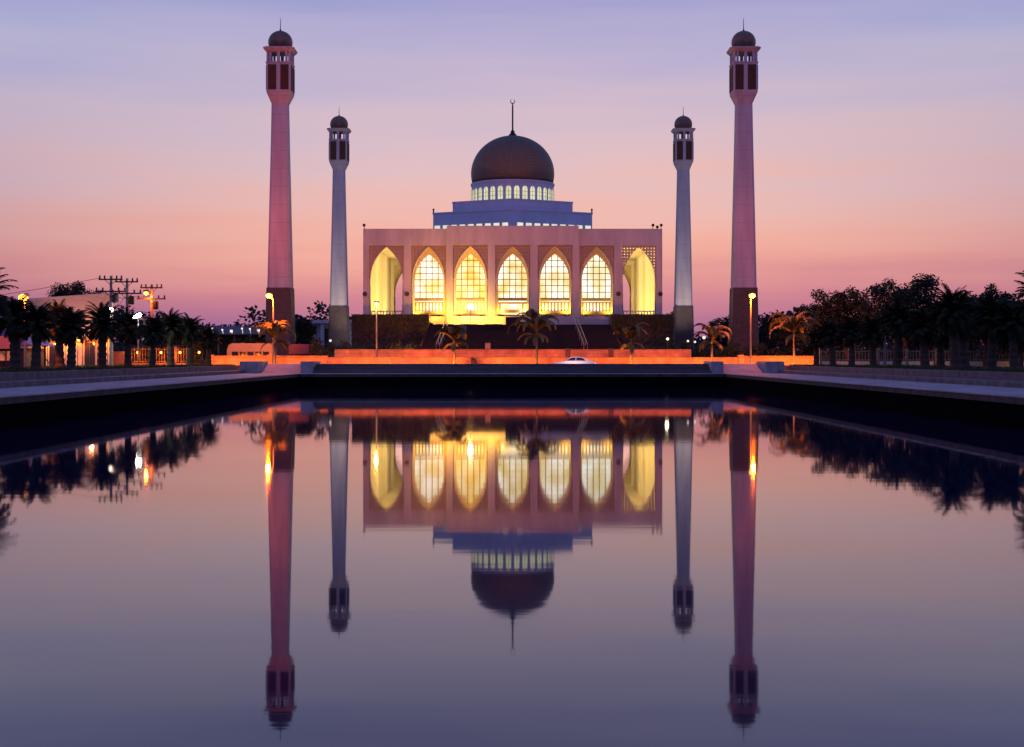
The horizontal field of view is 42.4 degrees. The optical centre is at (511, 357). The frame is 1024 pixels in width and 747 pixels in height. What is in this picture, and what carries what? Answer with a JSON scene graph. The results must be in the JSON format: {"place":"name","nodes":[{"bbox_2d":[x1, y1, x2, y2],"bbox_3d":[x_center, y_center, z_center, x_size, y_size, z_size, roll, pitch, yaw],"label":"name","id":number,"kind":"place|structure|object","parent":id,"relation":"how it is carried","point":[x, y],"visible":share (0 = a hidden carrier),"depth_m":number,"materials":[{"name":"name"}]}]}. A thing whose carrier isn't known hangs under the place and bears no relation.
{"place":"outdoors","nodes":[
{"label":"outdoors","id":0,"kind":"place"},
{"bbox_2d":[162,324,203,359],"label":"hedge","id":1,"kind":"object","parent":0,"point":[182,345],"visible":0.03,"depth_m":164.01,"materials":[{"name":"green plant"}]},
{"bbox_2d":[174,326,264,359],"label":"market shed","id":2,"kind":"structure","parent":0,"point":[227,334],"depth_m":218.00,"materials":[{"name":"grey metal"}]},
{"bbox_2d":[310,320,351,347],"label":"pavilion","id":3,"kind":"structure","parent":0,"point":[322,326],"depth_m":258.41,"materials":[{"name":"metal"}]},
{"bbox_2d":[325,329,327,346],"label":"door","id":4,"kind":"structure","parent":3,"relation":"in","point":[326,330],"depth_m":259.13,"materials":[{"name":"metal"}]},
{"bbox_2d":[0,364,1023,371],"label":"lawn","id":5,"kind":"structure","parent":0,"point":[863,365],"depth_m":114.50,"materials":[{"name":"green plant"}]},
{"bbox_2d":[0,267,18,329],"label":"date palm","id":6,"kind":"object","parent":5,"relation":"on","point":[4,310],"visible":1,"depth_m":72.21,"materials":[{"name":"green plant"}]},
{"bbox_2d":[0,293,37,368],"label":"date palm","id":7,"kind":"object","parent":5,"relation":"on","point":[10,331],"visible":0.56,"depth_m":95.63,"materials":[{"name":"green plant"}]},
{"bbox_2d":[18,293,27,367],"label":"street lamp","id":8,"kind":"object","parent":5,"relation":"on","point":[20,295],"visible":0.36,"depth_m":103.90,"materials":[{"name":"metal"}]},
{"bbox_2d":[14,299,62,369],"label":"date palm","id":9,"kind":"object","parent":5,"relation":"on","point":[36,326],"visible":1,"depth_m":86.75,"materials":[{"name":"green plant"}]},
{"bbox_2d":[42,341,51,366],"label":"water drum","id":10,"kind":"object","parent":5,"relation":"on","point":[45,359],"visible":0.52,"depth_m":115.92,"materials":[{"name":"purple"}]},
{"bbox_2d":[44,299,77,367],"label":"date palm","id":11,"kind":"object","parent":5,"relation":"on","point":[59,355],"visible":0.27,"depth_m":105.68,"materials":[{"name":"green plant"}]},
{"bbox_2d":[53,305,94,368],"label":"date palm","id":12,"kind":"object","parent":5,"relation":"on","point":[71,329],"visible":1,"depth_m":94.21,"materials":[{"name":"green plant"}]},
{"bbox_2d":[80,301,126,367],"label":"date palm","id":13,"kind":"object","parent":5,"relation":"on","point":[104,330],"visible":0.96,"depth_m":101.18,"materials":[{"name":"green plant"}]},
{"bbox_2d":[95,275,126,365],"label":"power pole","id":14,"kind":"object","parent":5,"relation":"on","point":[114,297],"visible":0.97,"depth_m":125.85,"materials":[{"name":"concrete"}]},
{"bbox_2d":[2,278,98,294],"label":"power cable","id":15,"kind":"object","parent":14,"relation":"attached to","point":[48,287],"visible":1,"depth_m":126.44,"materials":[{"name":"metal"}]},
{"bbox_2d":[113,278,141,310],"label":"power pole","id":16,"kind":"object","parent":5,"relation":"on","point":[130,300],"visible":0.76,"depth_m":130.80,"materials":[{"name":"concrete"}]},
{"bbox_2d":[112,307,147,366],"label":"date palm","id":17,"kind":"object","parent":5,"relation":"on","point":[131,333],"visible":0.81,"depth_m":107.87,"materials":[{"name":"green plant"}]},
{"bbox_2d":[134,313,141,363],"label":"floodlight","id":18,"kind":"object","parent":5,"relation":"on","point":[140,314],"visible":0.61,"depth_m":126.21,"materials":[{"name":"metal"}]},
{"bbox_2d":[137,284,165,317],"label":"power pole","id":19,"kind":"object","parent":5,"relation":"on","point":[154,304],"visible":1,"depth_m":136.80,"materials":[{"name":"concrete"}]},
{"bbox_2d":[138,315,170,365],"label":"date palm","id":20,"kind":"object","parent":5,"relation":"on","point":[154,330],"visible":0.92,"depth_m":115.27,"materials":[{"name":"green plant"}]},
{"bbox_2d":[155,307,189,365],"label":"date palm","id":21,"kind":"object","parent":5,"relation":"on","point":[172,324],"visible":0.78,"depth_m":121.83,"materials":[{"name":"green plant"}]},
{"bbox_2d":[173,312,207,364],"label":"date palm","id":22,"kind":"object","parent":5,"relation":"on","point":[192,337],"visible":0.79,"depth_m":128.58,"materials":[{"name":"green plant"}]},
{"bbox_2d":[196,325,222,364],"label":"date palm","id":23,"kind":"object","parent":5,"relation":"on","point":[208,342],"visible":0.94,"depth_m":135.29,"materials":[{"name":"green plant"}]},
{"bbox_2d":[0,365,1023,380],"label":"lawn kerb","id":24,"kind":"structure","parent":5,"relation":"on","point":[32,375],"depth_m":90.84,"materials":[{"name":"concrete"}]},
{"bbox_2d":[0,370,1023,387],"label":"terrace kerb","id":25,"kind":"structure","parent":5,"relation":"on","point":[76,380],"depth_m":85.91,"materials":[{"name":"concrete"}]},
{"bbox_2d":[804,327,824,364],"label":"date palm","id":26,"kind":"object","parent":5,"relation":"on","point":[811,343],"visible":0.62,"depth_m":135.77,"materials":[{"name":"green plant"}]},
{"bbox_2d":[812,316,843,364],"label":"date palm","id":27,"kind":"object","parent":5,"relation":"on","point":[830,334],"visible":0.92,"depth_m":129.17,"materials":[{"name":"green plant"}]},
{"bbox_2d":[837,316,864,365],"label":"date palm","id":28,"kind":"object","parent":5,"relation":"on","point":[848,328],"visible":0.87,"depth_m":121.78,"materials":[{"name":"green plant"}]},
{"bbox_2d":[854,314,886,366],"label":"date palm","id":29,"kind":"object","parent":5,"relation":"on","point":[871,336],"visible":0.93,"depth_m":114.63,"materials":[{"name":"green plant"}]},
{"bbox_2d":[883,335,886,365],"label":"post","id":30,"kind":"object","parent":5,"relation":"on","point":[884,359],"visible":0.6,"depth_m":115.91,"materials":[{"name":"concrete"}]},
{"bbox_2d":[878,298,915,366],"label":"date palm","id":31,"kind":"object","parent":5,"relation":"on","point":[897,316],"visible":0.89,"depth_m":107.69,"materials":[{"name":"green plant"}]},
{"bbox_2d":[900,307,940,367],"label":"date palm","id":32,"kind":"object","parent":5,"relation":"on","point":[921,334],"visible":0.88,"depth_m":100.22,"materials":[{"name":"green plant"}]},
{"bbox_2d":[933,346,934,365],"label":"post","id":33,"kind":"object","parent":5,"relation":"on","point":[933,355],"visible":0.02,"depth_m":120.02,"materials":[{"name":"metal"}]},
{"bbox_2d":[929,321,949,367],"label":"date palm","id":34,"kind":"object","parent":5,"relation":"on","point":[939,346],"visible":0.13,"depth_m":105.72,"materials":[{"name":"green plant"}]},
{"bbox_2d":[924,283,981,367],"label":"date palm","id":35,"kind":"object","parent":5,"relation":"on","point":[953,324],"visible":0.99,"depth_m":93.19,"materials":[{"name":"green plant"}]},
{"bbox_2d":[942,293,982,367],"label":"date palm","id":36,"kind":"object","parent":5,"relation":"on","point":[964,337],"visible":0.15,"depth_m":101.66,"materials":[{"name":"green plant"}]},
{"bbox_2d":[965,294,1010,369],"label":"date palm","id":37,"kind":"object","parent":5,"relation":"on","point":[984,330],"visible":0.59,"depth_m":86.63,"materials":[{"name":"green plant"}]},
{"bbox_2d":[983,298,1023,370],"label":"date palm","id":38,"kind":"object","parent":5,"relation":"on","point":[1012,335],"visible":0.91,"depth_m":82.84,"materials":[{"name":"green plant"}]},
{"bbox_2d":[1012,271,1023,327],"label":"date palm","id":39,"kind":"object","parent":5,"relation":"on","point":[1021,308],"visible":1,"depth_m":74.23,"materials":[{"name":"green plant"}]},
{"bbox_2d":[0,388,1023,746],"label":"water","id":40,"kind":"structure","parent":0,"point":[510,568],"depth_m":18.28,"materials":[{"name":"purple liquid"}]},
{"bbox_2d":[0,377,1023,429],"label":"pool wall","id":41,"kind":"structure","parent":0,"point":[25,414],"depth_m":84.83,"materials":[{"name":"black concrete"}]},
{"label":"deck footing","id":42,"kind":"structure","parent":41,"relation":"on","visible":0},
{"bbox_2d":[0,374,1023,404],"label":"coping","id":43,"kind":"object","parent":42,"relation":"on","point":[35,398],"visible":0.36,"depth_m":85.26,"materials":[{"name":"concrete"}]},
{"bbox_2d":[0,373,1023,397],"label":"pool deck","id":44,"kind":"structure","parent":43,"relation":"on","point":[95,386],"depth_m":80.34,"materials":[{"name":"concrete"}]},
{"bbox_2d":[313,364,710,372],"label":"pool steps","id":45,"kind":"structure","parent":44,"relation":"on","point":[511,368],"depth_m":132.00,"materials":[{"name":"concrete"}]},
{"bbox_2d":[259,364,764,372],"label":"ramp","id":46,"kind":"structure","parent":44,"relation":"on","point":[296,368],"depth_m":133.46,"materials":[{"name":"concrete"}]},
{"bbox_2d":[240,361,267,372],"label":"concrete block","id":47,"kind":"structure","parent":46,"relation":"on","point":[252,366],"depth_m":130.99,"materials":[{"name":"grey concrete"}]},
{"bbox_2d":[301,361,319,372],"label":"concrete block","id":48,"kind":"structure","parent":46,"relation":"on","point":[307,366],"depth_m":130.99,"materials":[{"name":"grey concrete"}]},
{"bbox_2d":[704,361,722,372],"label":"concrete block","id":49,"kind":"structure","parent":46,"relation":"on","point":[716,366],"depth_m":130.99,"materials":[{"name":"grey concrete"}]},
{"bbox_2d":[756,361,783,372],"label":"concrete block","id":50,"kind":"structure","parent":46,"relation":"on","point":[770,366],"depth_m":130.99,"materials":[{"name":"grey concrete"}]},
{"bbox_2d":[0,0,1023,349],"label":"sky","id":51,"kind":"structure","parent":0,"point":[135,135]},
{"bbox_2d":[113,341,1023,359],"bbox_3d":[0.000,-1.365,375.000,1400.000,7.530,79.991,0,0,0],"label":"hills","id":52,"kind":"structure","parent":0,"point":[305,355],"depth_m":343.72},
{"bbox_2d":[132,360,1006,364],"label":"garden terrace","id":53,"kind":"structure","parent":0,"point":[203,362],"depth_m":156.60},
{"bbox_2d":[231,334,264,342],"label":"hedge","id":54,"kind":"object","parent":53,"relation":"on","point":[247,340],"visible":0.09,"depth_m":177.47,"materials":[{"name":"green plant"}]},
{"bbox_2d":[290,340,333,356],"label":"hedge","id":55,"kind":"object","parent":53,"relation":"on","point":[318,351],"visible":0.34,"depth_m":159.65,"materials":[{"name":"green plant"}]},
{"bbox_2d":[307,336,364,355],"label":"hedge","id":56,"kind":"object","parent":53,"relation":"on","point":[335,347],"visible":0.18,"depth_m":172.05,"materials":[{"name":"green plant"}]},
{"bbox_2d":[342,341,417,348],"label":"hedge","id":57,"kind":"object","parent":53,"relation":"on","point":[395,346],"visible":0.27,"depth_m":169.05,"materials":[{"name":"green plant"}]},
{"bbox_2d":[624,344,680,348],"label":"hedge","id":58,"kind":"object","parent":53,"relation":"on","point":[645,346],"visible":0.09,"depth_m":170.17,"materials":[{"name":"green plant"}]},
{"bbox_2d":[662,339,717,356],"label":"hedge","id":59,"kind":"object","parent":53,"relation":"on","point":[701,352],"visible":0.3,"depth_m":167.42,"materials":[{"name":"green plant"}]},
{"bbox_2d":[714,338,785,356],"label":"hedge","id":60,"kind":"object","parent":53,"relation":"on","point":[758,350],"visible":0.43,"depth_m":161.51,"materials":[{"name":"green plant"}]},
{"bbox_2d":[781,346,822,355],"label":"hedge","id":61,"kind":"object","parent":53,"relation":"on","point":[804,353],"visible":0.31,"depth_m":165.77,"materials":[{"name":"green plant"}]},
{"bbox_2d":[773,302,843,358],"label":"broadleaf tree","id":62,"kind":"object","parent":53,"relation":"on","point":[780,338],"visible":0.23,"depth_m":164.15,"materials":[{"name":"green plant"}]},
{"bbox_2d":[804,285,886,358],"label":"broadleaf tree","id":63,"kind":"object","parent":53,"relation":"on","point":[837,300],"visible":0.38,"depth_m":156.77,"materials":[{"name":"green plant"}]},
{"label":"ground","id":64,"kind":"structure","parent":0,"visible":0},
{"bbox_2d":[0,328,54,366],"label":"kiosk","id":65,"kind":"object","parent":64,"relation":"on","point":[4,351],"visible":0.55,"depth_m":112.20,"materials":[{"name":"metal"}]},
{"bbox_2d":[0,351,9,360],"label":"serving window","id":66,"kind":"structure","parent":65,"relation":"in","point":[2,353],"depth_m":112.13,"materials":[{"name":"orange"}]},
{"bbox_2d":[0,293,109,365],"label":"shop building","id":67,"kind":"structure","parent":64,"relation":"on","point":[86,353],"depth_m":133.28,"materials":[{"name":"concrete"}]},
{"bbox_2d":[46,280,103,296],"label":"broadleaf tree","id":68,"kind":"object","parent":64,"relation":"on","point":[78,288],"visible":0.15,"depth_m":189.22,"materials":[{"name":"green plant"}]},
{"bbox_2d":[113,351,124,364],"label":"boundary wall","id":69,"kind":"structure","parent":64,"relation":"on","point":[118,357],"depth_m":140.80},
{"bbox_2d":[227,343,276,355],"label":"minibus","id":70,"kind":"object","parent":64,"relation":"on","point":[243,349],"visible":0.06,"depth_m":157.07,"materials":[{"name":"beige paint"}]},
{"bbox_2d":[211,355,327,364],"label":"boundary wall","id":71,"kind":"structure","parent":64,"relation":"on","point":[226,360],"depth_m":149.60,"materials":[{"name":"orange concrete"}]},
{"bbox_2d":[263,18,297,355],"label":"minaret","id":72,"kind":"object","parent":64,"relation":"on","point":[280,83],"visible":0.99,"depth_m":174.64,"materials":[{"name":"pink stone"}]},
{"bbox_2d":[289,344,308,355],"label":"sign board","id":73,"kind":"object","parent":64,"relation":"on","point":[298,348],"visible":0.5,"depth_m":153.00,"materials":[{"name":"metal"}]},
{"bbox_2d":[295,318,322,354],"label":"broadleaf tree","id":74,"kind":"object","parent":64,"relation":"on","point":[305,330],"visible":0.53,"depth_m":189.24,"materials":[{"name":"green plant"}]},
{"bbox_2d":[327,115,350,352],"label":"minaret","id":75,"kind":"object","parent":64,"relation":"on","point":[339,329],"visible":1,"depth_m":236.62,"materials":[{"name":"stone"}]},
{"bbox_2d":[374,301,378,356],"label":"street lamp","id":76,"kind":"object","parent":64,"relation":"on","point":[376,302],"visible":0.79,"depth_m":151.41,"materials":[{"name":"metal"}]},
{"bbox_2d":[350,313,675,348],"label":"podium","id":77,"kind":"object","parent":64,"relation":"on","point":[406,329],"visible":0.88,"depth_m":180.50,"materials":[{"name":"stone"}]},
{"bbox_2d":[363,99,662,324],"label":"mosque","id":78,"kind":"structure","parent":77,"relation":"on","point":[512,238],"depth_m":187.56,"materials":[{"name":"stone"}]},
{"bbox_2d":[413,248,444,315],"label":"arched window","id":79,"kind":"structure","parent":78,"relation":"in","point":[428,276],"depth_m":188.52,"materials":[{"name":"yellow glass"}]},
{"bbox_2d":[455,247,486,315],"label":"arched window","id":80,"kind":"structure","parent":78,"relation":"in","point":[470,273],"depth_m":187.56,"materials":[{"name":"yellow glass"}]},
{"bbox_2d":[497,247,528,315],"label":"arched window","id":81,"kind":"structure","parent":78,"relation":"in","point":[512,273],"depth_m":187.56,"materials":[{"name":"yellow glass"}]},
{"bbox_2d":[539,247,570,315],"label":"arched window","id":82,"kind":"structure","parent":78,"relation":"in","point":[554,275],"depth_m":187.56,"materials":[{"name":"yellow glass"}]},
{"bbox_2d":[581,248,611,315],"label":"arched window","id":83,"kind":"structure","parent":78,"relation":"in","point":[596,275],"depth_m":188.57,"materials":[{"name":"yellow glass"}]},
{"bbox_2d":[334,348,691,356],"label":"boundary wall","id":84,"kind":"structure","parent":64,"relation":"on","point":[608,352],"depth_m":156.00,"materials":[{"name":"concrete"}]},
{"bbox_2d":[419,317,620,348],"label":"stairway","id":85,"kind":"object","parent":64,"relation":"on","point":[576,336],"visible":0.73,"depth_m":170.80,"materials":[{"name":"stone"}]},
{"bbox_2d":[328,357,737,363],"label":"boundary wall","id":86,"kind":"structure","parent":64,"relation":"on","point":[514,360],"depth_m":149.60,"materials":[{"name":"orange concrete"}]},
{"bbox_2d":[113,300,1008,359],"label":"wood","id":87,"kind":"object","parent":64,"relation":"on","point":[319,306],"visible":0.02,"depth_m":302.70,"materials":[{"name":"green plant"}]},
{"bbox_2d":[671,112,695,355],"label":"minaret","id":88,"kind":"object","parent":64,"relation":"on","point":[683,152],"visible":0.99,"depth_m":236.62,"materials":[{"name":"stone"}]},
{"bbox_2d":[706,315,728,350],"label":"broadleaf tree","id":89,"kind":"object","parent":64,"relation":"on","point":[722,323],"visible":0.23,"depth_m":219.13,"materials":[{"name":"green plant"}]},
{"bbox_2d":[726,18,760,355],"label":"minaret","id":90,"kind":"object","parent":64,"relation":"on","point":[743,83],"visible":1,"depth_m":174.62,"materials":[{"name":"stone"}]},
{"bbox_2d":[737,355,813,364],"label":"boundary wall","id":91,"kind":"structure","parent":64,"relation":"on","point":[787,360],"depth_m":149.60,"materials":[{"name":"orange concrete"}]},
{"bbox_2d":[758,311,796,354],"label":"broadleaf tree","id":92,"kind":"object","parent":64,"relation":"on","point":[771,343],"visible":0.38,"depth_m":204.33,"materials":[{"name":"green plant"}]},
{"bbox_2d":[855,273,946,360],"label":"broadleaf tree","id":93,"kind":"object","parent":64,"relation":"on","point":[918,289],"visible":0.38,"depth_m":147.94,"materials":[{"name":"green plant"}]},
{"bbox_2d":[813,340,1023,360],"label":"hedge","id":94,"kind":"object","parent":64,"relation":"on","point":[862,353],"visible":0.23,"depth_m":146.65,"materials":[{"name":"green plant"}]},
{"bbox_2d":[909,300,949,360],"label":"broadleaf tree","id":95,"kind":"object","parent":64,"relation":"on","point":[916,346],"visible":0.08,"depth_m":150.25,"materials":[{"name":"green plant"}]},
{"bbox_2d":[944,283,1023,365],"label":"broadleaf tree","id":96,"kind":"object","parent":64,"relation":"on","point":[991,291],"visible":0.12,"depth_m":139.62,"materials":[{"name":"green plant"}]},
{"bbox_2d":[997,302,1023,366],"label":"broadleaf tree","id":97,"kind":"object","parent":64,"relation":"on","point":[1020,354],"visible":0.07,"depth_m":137.79,"materials":[{"name":"green plant"}]},
{"label":"road","id":98,"kind":"structure","parent":0,"visible":0},
{"bbox_2d":[131,341,203,364],"bbox_3d":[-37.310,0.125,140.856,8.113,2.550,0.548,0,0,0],"label":"fence","id":99,"kind":"object","parent":98,"relation":"on","point":[164,361],"visible":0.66,"depth_m":140.97,"materials":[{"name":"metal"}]},
{"bbox_2d":[266,293,273,363],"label":"street lamp","id":100,"kind":"object","parent":98,"relation":"on","point":[268,295],"visible":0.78,"depth_m":147.92,"materials":[{"name":"metal"}]},
{"bbox_2d":[250,320,295,363],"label":"feather palm","id":101,"kind":"object","parent":98,"relation":"on","point":[275,328],"visible":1,"depth_m":145.67,"materials":[{"name":"green plant"}]},
{"bbox_2d":[434,325,467,363],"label":"feather palm","id":102,"kind":"object","parent":98,"relation":"on","point":[453,333],"visible":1,"depth_m":146.25,"materials":[{"name":"green plant"}]},
{"bbox_2d":[507,309,559,363],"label":"feather palm","id":103,"kind":"object","parent":98,"relation":"on","point":[535,322],"visible":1,"depth_m":145.47,"materials":[{"name":"green plant"}]},
{"bbox_2d":[552,357,595,363],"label":"car","id":104,"kind":"object","parent":98,"relation":"on","point":[575,360],"visible":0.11,"depth_m":140.18,"materials":[{"name":"white paint"}]},
{"bbox_2d":[613,322,648,363],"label":"feather palm","id":105,"kind":"object","parent":98,"relation":"on","point":[632,332],"visible":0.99,"depth_m":146.12,"materials":[{"name":"green plant"}]},
{"bbox_2d":[692,323,731,360],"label":"feather palm","id":106,"kind":"object","parent":98,"relation":"on","point":[713,332],"visible":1,"depth_m":146.64,"materials":[{"name":"green plant"}]},
{"bbox_2d":[749,293,755,363],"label":"street lamp","id":107,"kind":"object","parent":98,"relation":"on","point":[752,295],"visible":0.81,"depth_m":147.93,"materials":[{"name":"metal"}]},
{"bbox_2d":[768,311,817,363],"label":"feather palm","id":108,"kind":"object","parent":98,"relation":"on","point":[794,323],"visible":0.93,"depth_m":145.73,"materials":[{"name":"green plant"}]},
{"bbox_2d":[819,349,1023,366],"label":"fence","id":109,"kind":"object","parent":98,"relation":"on","point":[1002,363],"visible":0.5,"depth_m":140.90,"materials":[{"name":"metal"}]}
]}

